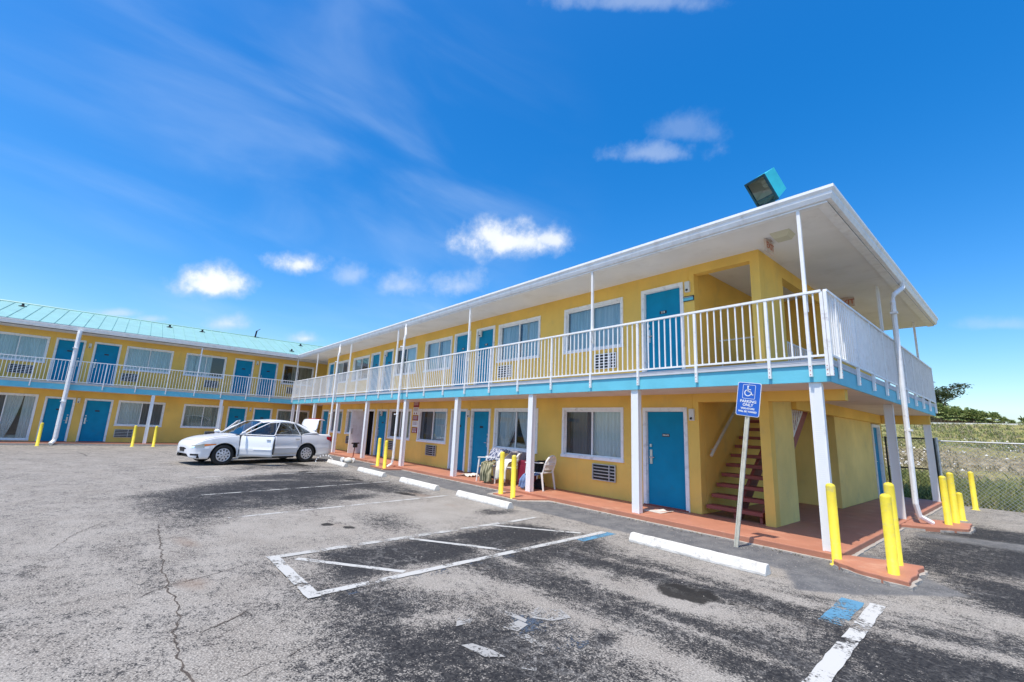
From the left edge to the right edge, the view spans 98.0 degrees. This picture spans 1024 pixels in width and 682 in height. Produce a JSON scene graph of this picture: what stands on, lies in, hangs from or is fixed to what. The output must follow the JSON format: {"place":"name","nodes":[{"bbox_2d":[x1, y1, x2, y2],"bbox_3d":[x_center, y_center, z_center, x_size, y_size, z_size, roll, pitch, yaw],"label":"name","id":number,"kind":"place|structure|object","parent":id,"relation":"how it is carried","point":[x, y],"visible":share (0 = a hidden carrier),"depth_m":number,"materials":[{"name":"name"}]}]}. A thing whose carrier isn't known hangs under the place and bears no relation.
{"place":"outdoors","nodes":[
{"label":"outdoors","id":0,"kind":"place"},
{"bbox_2d":[0,441,177,444],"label":"walkway","id":1,"kind":"structure","parent":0,"point":[44,442],"depth_m":21.06,"materials":[{"name":"concrete"}]},
{"bbox_2d":[370,465,548,499],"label":"pavement","id":2,"kind":"structure","parent":0,"point":[519,496],"depth_m":10.49,"materials":[{"name":"concrete"}]},
{"bbox_2d":[376,438,381,465],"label":"bollard","id":3,"kind":"object","parent":2,"relation":"on","point":[378,451],"visible":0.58,"depth_m":16.07,"materials":[{"name":"yellow metal"}]},
{"bbox_2d":[381,440,387,469],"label":"bollard","id":4,"kind":"object","parent":2,"relation":"on","point":[385,453],"visible":0.88,"depth_m":15.37,"materials":[{"name":"yellow metal"}]},
{"bbox_2d":[498,452,504,493],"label":"bollard","id":5,"kind":"object","parent":2,"relation":"on","point":[501,471],"visible":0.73,"depth_m":10.67,"materials":[{"name":"yellow metal"}]},
{"bbox_2d":[510,455,516,498],"bbox_3d":[0.035,3.129,10.242,0.171,0.980,0.171,4,-11,-9],"label":"bollard","id":6,"kind":"object","parent":2,"relation":"on","point":[513,476],"visible":0.81,"depth_m":10.20,"materials":[{"name":"yellow metal"}]},
{"bbox_2d":[0,445,1023,681],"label":"parking lot","id":7,"kind":"structure","parent":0,"point":[70,611],"depth_m":4.45,"materials":[{"name":"grey asphalt"}]},
{"bbox_2d":[157,523,194,681],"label":"pavement crack","id":8,"kind":"object","parent":7,"relation":"on","point":[186,672],"visible":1,"depth_m":3.42,"materials":[{"name":"black asphalt"}]},
{"bbox_2d":[176,418,331,464],"bbox_3d":[-9.262,3.592,16.372,3.280,1.620,4.963,0,-11,15],"label":"parked car","id":9,"kind":"object","parent":7,"relation":"on","point":[305,441],"visible":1,"depth_m":15.16,"materials":[{"name":"white paint"}]},
{"bbox_2d":[266,555,320,597],"bbox_3d":[-2.296,2.413,4.612,0.135,0.001,1.550,12,-14,-39],"label":"parking line","id":10,"kind":"object","parent":7,"relation":"on","point":[309,591],"visible":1,"depth_m":4.53,"materials":[{"name":"grey paint"}]},
{"bbox_2d":[227,495,448,517],"bbox_3d":[-2.990,3.182,8.658,0.097,0.001,4.484,-7,-15,42],"label":"parking line","id":11,"kind":"object","parent":7,"relation":"on","point":[338,506],"visible":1,"depth_m":8.24,"materials":[{"name":"grey paint"}]},
{"bbox_2d":[294,558,405,572],"bbox_3d":[-1.834,2.518,5.005,1.350,0.001,0.091,0,-11,12],"label":"parking line","id":12,"kind":"object","parent":7,"relation":"on","point":[362,566],"visible":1,"depth_m":4.99,"materials":[{"name":"grey paint"}]},
{"bbox_2d":[357,467,386,476],"bbox_3d":[-4.393,4.086,13.906,0.174,0.127,1.850,12,-14,-39],"label":"wheel stop","id":13,"kind":"object","parent":7,"relation":"on","point":[372,472],"visible":1,"depth_m":13.73,"materials":[{"name":"white concrete"}]},
{"bbox_2d":[267,521,514,556],"bbox_3d":[-1.392,2.809,6.415,3.904,0.001,0.132,13,-15,-42],"label":"parking line","id":14,"kind":"object","parent":7,"relation":"on","point":[329,548],"visible":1,"depth_m":5.96,"materials":[{"name":"grey paint"}]},
{"bbox_2d":[399,477,439,490],"bbox_3d":[-2.448,3.732,11.663,0.174,0.128,1.870,12,-14,-39],"label":"wheel stop","id":15,"kind":"object","parent":7,"relation":"on","point":[425,485],"visible":1,"depth_m":11.48,"materials":[{"name":"white concrete"}]},
{"bbox_2d":[410,538,504,549],"bbox_3d":[-0.765,2.776,6.085,1.398,0.001,0.096,-1,-11,15],"label":"parking line","id":16,"kind":"object","parent":7,"relation":"on","point":[455,543],"visible":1,"depth_m":6.09,"materials":[{"name":"grey paint"}]},
{"bbox_2d":[318,531,605,594],"bbox_3d":[-0.162,2.715,5.658,4.576,0.001,0.116,13,-15,-42],"label":"parking line","id":17,"kind":"object","parent":7,"relation":"on","point":[346,587],"visible":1,"depth_m":5.08,"materials":[{"name":"grey paint"}]},
{"bbox_2d":[0,443,942,561],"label":"curb","id":18,"kind":"structure","parent":7,"relation":"on","point":[867,548],"depth_m":9.58,"materials":[{"name":"concrete"}]},
{"bbox_2d":[456,490,513,508],"bbox_3d":[-0.631,3.411,9.611,0.174,0.128,1.850,12,-14,-39],"label":"wheel stop","id":19,"kind":"object","parent":7,"relation":"on","point":[487,500],"visible":1,"depth_m":9.44,"materials":[{"name":"white concrete"}]},
{"bbox_2d":[456,608,570,670],"bbox_3d":[-0.043,2.324,3.621,0.860,0.001,1.101,-2,-12,21],"label":"wheelchair symbol","id":20,"kind":"object","parent":7,"relation":"on","point":[518,623],"visible":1,"depth_m":3.62,"materials":[{"name":"grey paint"}]},
{"bbox_2d":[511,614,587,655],"bbox_3d":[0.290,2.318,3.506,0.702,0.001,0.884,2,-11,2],"label":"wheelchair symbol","id":21,"kind":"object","parent":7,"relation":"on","point":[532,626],"visible":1,"depth_m":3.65,"materials":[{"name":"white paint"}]},
{"bbox_2d":[578,532,613,540],"bbox_3d":[1.301,3.024,6.887,0.841,0.001,0.172,13,-15,-42],"label":"parking line","id":22,"kind":"object","parent":7,"relation":"on","point":[594,537],"visible":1,"depth_m":6.88,"materials":[{"name":"blue paint"}]},
{"bbox_2d":[292,183,940,551],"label":"motel building","id":23,"kind":"structure","parent":7,"relation":"on","point":[610,376],"depth_m":10.36,"materials":[{"name":"yellow paint"}]},
{"bbox_2d":[321,411,328,433],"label":"door","id":24,"kind":"structure","parent":23,"relation":"in","point":[324,425],"depth_m":25.71,"materials":[{"name":"blue paint"}]},
{"bbox_2d":[330,409,343,432],"bbox_3d":[-9.531,4.382,24.325,0.245,1.260,1.804,12,-14,-39],"label":"window","id":25,"kind":"structure","parent":23,"relation":"in","point":[334,410],"depth_m":24.32,"materials":[{"name":"white glass"}]},
{"bbox_2d":[335,360,348,382],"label":"window","id":26,"kind":"structure","parent":23,"relation":"in","point":[343,366],"depth_m":24.85,"materials":[{"name":"glass"}]},
{"bbox_2d":[344,409,362,433],"bbox_3d":[-7.909,4.089,22.465,0.245,1.260,2.074,12,-14,-39],"label":"window","id":27,"kind":"structure","parent":23,"relation":"in","point":[348,417],"depth_m":23.11,"materials":[{"name":"white paint"}]},
{"bbox_2d":[347,411,364,452],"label":"door","id":28,"kind":"structure","parent":23,"relation":"in","point":[357,417],"depth_m":20.97,"materials":[{"name":"white paint"}]},
{"bbox_2d":[351,355,369,380],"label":"window","id":29,"kind":"structure","parent":23,"relation":"in","point":[359,363],"depth_m":23.53,"materials":[{"name":"white glass"}]},
{"bbox_2d":[371,354,379,391],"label":"door","id":30,"kind":"structure","parent":23,"relation":"in","point":[376,357],"depth_m":21.53,"materials":[{"name":"blue paint"}]},
{"bbox_2d":[375,411,386,455],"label":"door","id":31,"kind":"structure","parent":23,"relation":"in","point":[382,419],"depth_m":20.01,"materials":[{"name":"blue paint"}]},
{"bbox_2d":[383,351,392,390],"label":"door","id":32,"kind":"structure","parent":23,"relation":"in","point":[389,356],"depth_m":20.49,"materials":[{"name":"blue paint"}]},
{"bbox_2d":[386,409,411,440],"bbox_3d":[-4.673,3.506,18.758,0.245,1.260,2.024,12,-14,-39],"label":"window","id":33,"kind":"structure","parent":23,"relation":"in","point":[391,423],"depth_m":18.90,"materials":[{"name":"white glass"}]},
{"bbox_2d":[394,344,417,375],"bbox_3d":[-4.531,0.859,19.245,0.245,1.250,1.984,12,-14,-39],"label":"window","id":34,"kind":"structure","parent":23,"relation":"in","point":[410,354],"depth_m":19.24,"materials":[{"name":"clear glass"}]},
{"bbox_2d":[416,409,447,443],"bbox_3d":[-2.953,3.197,16.786,0.245,1.260,2.094,12,-14,-39],"label":"window","id":35,"kind":"structure","parent":23,"relation":"in","point":[432,423],"depth_m":16.82,"materials":[{"name":"white glass"}]},
{"bbox_2d":[424,336,452,371],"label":"window","id":36,"kind":"structure","parent":23,"relation":"in","point":[442,346],"depth_m":17.38,"materials":[{"name":"glass"}]},
{"bbox_2d":[454,335,467,385],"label":"door","id":37,"kind":"structure","parent":23,"relation":"in","point":[462,341],"depth_m":16.04,"materials":[{"name":"blue paint"}]},
{"bbox_2d":[457,412,465,469],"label":"door","id":38,"kind":"structure","parent":23,"relation":"in","point":[463,414],"depth_m":15.22,"materials":[{"name":"blue paint"}]},
{"bbox_2d":[471,412,488,473],"bbox_3d":[-1.026,3.274,14.399,0.108,1.959,0.882,12,-14,-39],"label":"door","id":39,"kind":"structure","parent":23,"relation":"in","point":[481,419],"depth_m":14.46,"materials":[{"name":"blue paint"}]},
{"bbox_2d":[477,329,492,383],"bbox_3d":[-0.896,0.614,14.904,0.108,1.999,0.842,12,-14,-39],"label":"door","id":40,"kind":"structure","parent":23,"relation":"in","point":[486,340],"depth_m":14.99,"materials":[{"name":"blue paint"}]},
{"bbox_2d":[492,408,538,453],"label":"window","id":41,"kind":"structure","parent":23,"relation":"in","point":[510,424],"depth_m":13.56,"materials":[{"name":"glass"}]},
{"bbox_2d":[496,316,540,362],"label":"window","id":42,"kind":"structure","parent":23,"relation":"in","point":[530,328],"depth_m":13.84,"materials":[{"name":"clear glass"}]},
{"bbox_2d":[560,407,623,462],"bbox_3d":[2.022,2.300,11.085,0.245,1.260,1.954,12,-14,-39],"label":"window","id":43,"kind":"structure","parent":23,"relation":"in","point":[597,433],"depth_m":11.06,"materials":[{"name":"grey glass"}]},
{"bbox_2d":[563,297,623,354],"bbox_3d":[2.139,-0.342,11.601,0.245,1.250,1.954,12,-14,-39],"label":"window","id":44,"kind":"structure","parent":23,"relation":"in","point":[609,312],"depth_m":11.61,"materials":[{"name":"clear glass"}]},
{"bbox_2d":[646,288,681,371],"bbox_3d":[3.397,-0.159,9.984,0.108,1.999,0.872,12,-14,-39],"label":"door","id":45,"kind":"structure","parent":23,"relation":"in","point":[664,303],"depth_m":10.01,"materials":[{"name":"blue paint"}]},
{"bbox_2d":[648,412,685,509],"bbox_3d":[3.280,2.498,9.465,0.108,1.959,0.872,12,-14,-39],"label":"door","id":46,"kind":"structure","parent":23,"relation":"in","point":[666,457],"depth_m":9.47,"materials":[{"name":"blue paint"}]},
{"bbox_2d":[744,167,785,206],"bbox_3d":[4.486,-2.605,7.837,0.589,0.846,0.400,7,-12,-20],"label":"flood light","id":47,"kind":"object","parent":23,"relation":"attached to","point":[767,187],"visible":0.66,"depth_m":7.81,"materials":[{"name":"teal paint"}]},
{"bbox_2d":[764,239,773,255],"bbox_3d":[4.771,-1.749,8.259,0.346,0.240,0.100,12,-14,-39],"label":"exit sign","id":48,"kind":"object","parent":23,"relation":"attached to","point":[768,247],"visible":1,"depth_m":8.21,"materials":[{"name":"plastic"}]},
{"bbox_2d":[770,228,794,242],"bbox_3d":[4.848,-1.873,7.972,0.320,0.101,0.320,12,-14,-39],"label":"ceiling light","id":49,"kind":"object","parent":23,"relation":"attached to","point":[782,235],"visible":1,"depth_m":7.90,"materials":[{"name":"beige plastic"}]},
{"bbox_2d":[841,297,854,305],"bbox_3d":[8.507,-0.987,11.315,0.100,0.240,0.346,12,-14,-39],"label":"exit sign","id":50,"kind":"object","parent":23,"relation":"attached to","point":[849,301],"visible":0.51,"depth_m":11.25,"materials":[{"name":"plastic"}]},
{"bbox_2d":[873,428,882,493],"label":"door","id":51,"kind":"structure","parent":23,"relation":"in","point":[874,429],"depth_m":13.17,"materials":[{"name":"blue paint"}]},
{"bbox_2d":[629,532,770,576],"bbox_3d":[2.436,2.844,6.021,0.174,0.127,1.900,12,-14,-39],"label":"wheel stop","id":52,"kind":"object","parent":7,"relation":"on","point":[741,564],"visible":1,"depth_m":5.84,"materials":[{"name":"white concrete"}]},
{"bbox_2d":[734,382,761,546],"bbox_3d":[3.540,1.863,6.679,0.044,2.506,0.541,12,-14,-39],"label":"parking sign","id":53,"kind":"object","parent":7,"relation":"on","point":[748,400],"visible":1,"depth_m":6.74,"materials":[{"name":"metal"}]},
{"bbox_2d":[818,597,863,624],"bbox_3d":[3.187,2.599,4.290,0.901,0.001,0.201,12,-15,-41],"label":"parking line","id":54,"kind":"object","parent":7,"relation":"on","point":[856,605],"visible":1,"depth_m":4.29,"materials":[{"name":"blue paint"}]},
{"bbox_2d":[802,603,884,681],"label":"parking line","id":55,"kind":"object","parent":7,"relation":"on","point":[831,662],"visible":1,"depth_m":3.42,"materials":[{"name":"grey paint"}]},
{"bbox_2d":[956,492,966,520],"bbox_3d":[10.121,3.727,10.036,0.171,0.600,0.171,1,-11,6],"label":"bollard","id":56,"kind":"object","parent":7,"relation":"on","point":[961,508],"visible":0.88,"depth_m":10.00,"materials":[{"name":"yellow metal"}]},
{"bbox_2d":[968,471,978,509],"bbox_3d":[12.297,3.987,11.867,0.171,0.980,0.171,6,-11,-15],"label":"bollard","id":57,"kind":"object","parent":7,"relation":"on","point":[974,500],"visible":1,"depth_m":11.83,"materials":[{"name":"yellow metal"}]},
{"bbox_2d":[934,437,1023,511],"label":"chain link fence","id":58,"kind":"object","parent":7,"relation":"on","point":[939,455],"visible":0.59,"depth_m":12.23,"materials":[{"name":"metal"}]},
{"bbox_2d":[0,0,1023,422],"label":"sky","id":59,"kind":"structure","parent":0,"point":[313,172],"materials":[{"name":"blue"}]},
{"bbox_2d":[329,449,941,559],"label":"walkway","id":60,"kind":"structure","parent":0,"point":[860,526],"depth_m":8.52,"materials":[{"name":"concrete"}]},
{"bbox_2d":[476,451,503,482],"bbox_3d":[-0.577,3.534,12.651,0.696,0.864,0.600,-2,-12,21],"label":"plastic chair","id":61,"kind":"object","parent":60,"relation":"on","point":[486,457],"visible":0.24,"depth_m":12.46,"materials":[{"name":"white plastic"}]},
{"bbox_2d":[480,461,495,482],"bbox_3d":[-0.585,3.597,12.288,0.491,0.552,0.729,-4,-13,29],"label":"clothing","id":62,"kind":"object","parent":61,"relation":"hanging from","point":[485,472],"visible":0.88,"depth_m":12.05,"materials":[{"name":"green fabric"}]},
{"bbox_2d":[487,448,511,460],"bbox_3d":[-0.322,3.212,12.520,0.777,0.359,0.328,8,-12,-27],"label":"clothing","id":63,"kind":"object","parent":61,"relation":"on","point":[495,452],"visible":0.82,"depth_m":12.49,"materials":[{"name":"white fabric"}]},
{"bbox_2d":[494,452,521,483],"bbox_3d":[-0.036,3.458,12.143,0.696,0.864,0.600,-4,-13,29],"label":"plastic chair","id":64,"kind":"object","parent":60,"relation":"on","point":[497,459],"visible":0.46,"depth_m":11.99,"materials":[{"name":"white plastic"}]},
{"bbox_2d":[495,460,511,479],"bbox_3d":[-0.205,3.401,11.791,0.412,0.541,0.349,-5,-13,34],"label":"clothing","id":65,"kind":"object","parent":64,"relation":"on","point":[507,462],"visible":0.54,"depth_m":11.71,"materials":[{"name":"beige fabric"}]},
{"bbox_2d":[493,451,526,466],"bbox_3d":[0.041,3.197,12.045,1.068,0.438,0.208,2,-11,2],"label":"towel","id":66,"kind":"object","parent":64,"relation":"on","point":[522,456],"visible":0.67,"depth_m":12.02,"materials":[{"name":"grey fabric"}]},
{"bbox_2d":[517,458,535,483],"bbox_3d":[0.393,3.504,11.898,0.480,0.708,0.258,-7,-15,41],"label":"clothing","id":67,"kind":"object","parent":60,"relation":"on","point":[521,467],"visible":0.32,"depth_m":11.88,"materials":[{"name":"red fabric"}]},
{"bbox_2d":[524,455,556,490],"bbox_3d":[0.755,3.344,11.378,0.696,0.864,0.600,-6,-14,37],"label":"plastic chair","id":68,"kind":"object","parent":60,"relation":"on","point":[549,464],"visible":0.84,"depth_m":11.23,"materials":[{"name":"white plastic"}]},
{"bbox_2d":[518,473,540,488],"bbox_3d":[0.469,3.517,11.175,0.573,0.374,0.334,6,-11,-15],"label":"clothing","id":69,"kind":"object","parent":68,"relation":"hanging from","point":[522,479],"visible":0.62,"depth_m":11.15,"materials":[{"name":"blue fabric"}]},
{"bbox_2d":[525,460,550,474],"bbox_3d":[0.697,3.220,11.298,0.728,0.402,0.253,8,-12,-27],"label":"clothing","id":70,"kind":"object","parent":68,"relation":"on","point":[538,467],"visible":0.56,"depth_m":11.30,"materials":[{"name":"black fabric"}]},
{"bbox_2d":[706,336,812,523],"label":"staircase","id":71,"kind":"structure","parent":60,"relation":"on","point":[754,477],"depth_m":9.07,"materials":[{"name":"red paint"}]},
{"bbox_2d":[833,555,924,586],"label":"pavement","id":72,"kind":"structure","parent":0,"point":[877,569],"depth_m":5.51,"materials":[{"name":"concrete"}]},
{"bbox_2d":[825,483,841,564],"bbox_3d":[4.324,2.453,5.979,0.171,1.040,0.171,13,-15,-43],"label":"bollard","id":73,"kind":"object","parent":72,"relation":"on","point":[834,530],"visible":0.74,"depth_m":5.95,"materials":[{"name":"yellow metal"}]},
{"bbox_2d":[833,564,927,590],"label":"curb","id":74,"kind":"structure","parent":72,"relation":"on","point":[914,585],"depth_m":5.25,"materials":[{"name":"grey concrete"}]},
{"bbox_2d":[879,494,899,575],"bbox_3d":[4.562,2.365,5.372,0.171,1.000,0.171,-4,-13,31],"label":"bollard","id":75,"kind":"object","parent":72,"relation":"on","point":[891,551],"visible":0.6,"depth_m":5.34,"materials":[{"name":"yellow metal"}]},
{"bbox_2d":[883,482,903,565],"bbox_3d":[4.979,2.418,5.807,0.171,1.100,0.171,-8,-15,42],"label":"bollard","id":76,"kind":"object","parent":72,"relation":"on","point":[889,488],"visible":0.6,"depth_m":5.78,"materials":[{"name":"yellow metal"}]},
{"bbox_2d":[901,519,972,532],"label":"pavement","id":77,"kind":"structure","parent":0,"point":[938,525],"depth_m":8.63,"materials":[{"name":"concrete"}]},
{"bbox_2d":[902,526,975,533],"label":"curb","id":78,"kind":"structure","parent":77,"relation":"on","point":[971,531],"depth_m":8.52,"materials":[{"name":"grey concrete"}]},
{"bbox_2d":[939,476,952,524],"bbox_3d":[8.705,3.234,8.931,0.171,1.020,0.171,7,-12,-21],"label":"bollard","id":79,"kind":"object","parent":77,"relation":"on","point":[945,500],"visible":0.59,"depth_m":8.91,"materials":[{"name":"yellow metal"}]},
{"bbox_2d":[946,472,959,522],"bbox_3d":[9.092,3.267,9.170,0.171,1.080,0.171,-1,-12,17],"label":"bollard","id":80,"kind":"object","parent":77,"relation":"on","point":[952,497],"visible":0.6,"depth_m":9.14,"materials":[{"name":"yellow metal"}]},
{"bbox_2d":[881,424,1023,510],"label":"embankment","id":81,"kind":"structure","parent":0,"point":[981,458],"depth_m":20.22,"materials":[{"name":"plant"}]},
{"bbox_2d":[930,402,945,422],"bbox_3d":[38.378,6.746,40.126,1.961,2.602,2.043,0,-11,14],"label":"bush","id":82,"kind":"object","parent":81,"relation":"on","point":[937,419],"visible":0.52,"depth_m":39.75,"materials":[{"name":"green plant"}]},
{"bbox_2d":[936,405,954,422],"bbox_3d":[38.828,6.802,39.726,1.866,2.341,1.772,3,-11,-4],"label":"bush","id":83,"kind":"object","parent":81,"relation":"on","point":[945,408],"visible":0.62,"depth_m":39.50,"materials":[{"name":"green plant"}]},
{"bbox_2d":[881,422,1023,451],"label":"grass","id":84,"kind":"structure","parent":81,"relation":"on","point":[977,436],"depth_m":26.72,"materials":[{"name":"green plant"}]},
{"bbox_2d":[934,382,971,405],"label":"tree","id":85,"kind":"object","parent":81,"relation":"on","point":[947,392],"visible":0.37,"depth_m":45.88,"materials":[{"name":"green plant"}]},
{"bbox_2d":[886,466,1023,512],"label":"weeds","id":86,"kind":"object","parent":81,"relation":"on","point":[928,491],"visible":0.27,"depth_m":13.69,"materials":[{"name":"green plant"}]},
{"bbox_2d":[945,406,967,422],"bbox_3d":[39.012,6.753,39.050,1.755,2.149,1.650,2,-11,2],"label":"bush","id":87,"kind":"object","parent":81,"relation":"on","point":[954,411],"visible":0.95,"depth_m":38.87,"materials":[{"name":"green plant"}]},
{"bbox_2d":[965,408,983,422],"bbox_3d":[40.180,6.791,38.600,1.569,1.969,1.490,8,-12,-26],"label":"bush","id":88,"kind":"object","parent":81,"relation":"on","point":[972,411],"visible":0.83,"depth_m":38.51,"materials":[{"name":"green plant"}]},
{"bbox_2d":[973,410,991,422],"bbox_3d":[40.341,6.779,38.023,1.413,1.730,1.328,-8,-15,44],"label":"bush","id":89,"kind":"object","parent":81,"relation":"on","point":[980,415],"visible":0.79,"depth_m":37.97,"materials":[{"name":"green plant"}]},
{"bbox_2d":[986,411,1001,422],"bbox_3d":[40.574,6.698,37.407,1.238,1.644,1.291,0,-11,13],"label":"bush","id":90,"kind":"object","parent":81,"relation":"on","point":[993,416],"visible":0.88,"depth_m":37.28,"materials":[{"name":"green plant"}]},
{"bbox_2d":[882,422,1023,512],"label":"dry grass","id":91,"kind":"structure","parent":0,"point":[956,457],"depth_m":21.10,"materials":[{"name":"plant"}]},
{"bbox_3d":[10.003,4.364,16.316,0.052,1.950,5.828,12,-14,-39],"label":"chain link fence","id":92,"kind":"object","parent":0,"visible":0},
{"bbox_2d":[884,436,941,500],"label":"chain link gate","id":93,"kind":"structure","parent":92,"relation":"attached to","point":[888,461],"depth_m":13.64,"materials":[{"name":"black metal"}]},
{"label":"ground","id":94,"kind":"structure","parent":0,"visible":0},
{"bbox_2d":[0,299,327,444],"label":"motel building","id":95,"kind":"structure","parent":94,"relation":"on","point":[68,375],"depth_m":23.15,"materials":[{"name":"yellow paint"}]},
{"bbox_2d":[0,392,38,440],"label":"window","id":96,"kind":"structure","parent":95,"relation":"in","point":[17,410],"depth_m":20.55,"materials":[{"name":"white glass"}]},
{"bbox_2d":[0,331,50,362],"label":"window","id":97,"kind":"structure","parent":95,"relation":"in","point":[10,343],"depth_m":20.88,"materials":[{"name":"clear glass"}]},
{"bbox_2d":[40,398,72,440],"bbox_3d":[-21.778,3.761,21.248,0.872,1.979,0.108,12,-14,-39],"label":"door","id":98,"kind":"structure","parent":95,"relation":"in","point":[53,405],"depth_m":21.23,"materials":[{"name":"blue paint"}]},
{"bbox_2d":[49,340,83,382],"bbox_3d":[-21.729,1.006,21.724,0.882,2.049,0.108,12,-14,-39],"label":"door","id":99,"kind":"structure","parent":95,"relation":"in","point":[65,348],"depth_m":21.70,"materials":[{"name":"blue paint"}]},
{"bbox_2d":[78,400,110,440],"bbox_3d":[-20.734,3.979,22.124,0.892,1.979,0.108,12,-14,-39],"label":"door","id":100,"kind":"structure","parent":95,"relation":"in","point":[96,413],"depth_m":22.13,"materials":[{"name":"blue paint"}]},
{"bbox_2d":[88,344,119,384],"bbox_3d":[-20.700,1.220,22.587,0.862,2.049,0.108,12,-14,-39],"label":"door","id":101,"kind":"structure","parent":95,"relation":"in","point":[108,354],"depth_m":22.60,"materials":[{"name":"blue paint"}]},
{"bbox_2d":[113,400,165,426],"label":"window","id":102,"kind":"structure","parent":95,"relation":"in","point":[129,413],"depth_m":23.26,"materials":[{"name":"glass"}]},
{"bbox_2d":[122,346,173,373],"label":"window","id":103,"kind":"structure","parent":95,"relation":"in","point":[141,357],"depth_m":23.79,"materials":[{"name":"glass"}]},
{"bbox_2d":[180,404,223,428],"bbox_3d":[-17.418,4.250,25.037,1.894,1.290,0.245,12,-14,-39],"label":"window","id":104,"kind":"structure","parent":95,"relation":"in","point":[194,415],"depth_m":24.98,"materials":[{"name":"white glass"}]},
{"bbox_2d":[183,353,226,378],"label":"window","id":105,"kind":"structure","parent":95,"relation":"in","point":[209,364],"depth_m":25.42,"materials":[{"name":"glass"}]},
{"bbox_2d":[227,408,245,426],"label":"door","id":106,"kind":"structure","parent":95,"relation":"in","point":[235,414],"depth_m":26.05,"materials":[{"name":"blue paint"}]},
{"bbox_2d":[231,360,252,394],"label":"door","id":107,"kind":"structure","parent":95,"relation":"in","point":[243,368],"depth_m":26.50,"materials":[{"name":"blue paint"}]},
{"bbox_2d":[252,409,270,429],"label":"door","id":108,"kind":"structure","parent":95,"relation":"in","point":[259,414],"depth_m":26.93,"materials":[{"name":"blue paint"}]},
{"bbox_2d":[257,363,276,396],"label":"door","id":109,"kind":"structure","parent":95,"relation":"in","point":[268,370],"depth_m":27.35,"materials":[{"name":"blue paint"}]},
{"bbox_2d":[276,409,309,424],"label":"window","id":110,"kind":"structure","parent":95,"relation":"in","point":[282,414],"depth_m":27.98,"materials":[{"name":"grey glass"}]},
{"bbox_2d":[281,364,314,386],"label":"window","id":111,"kind":"structure","parent":95,"relation":"in","point":[289,371],"depth_m":28.91,"materials":[{"name":"grey glass"}]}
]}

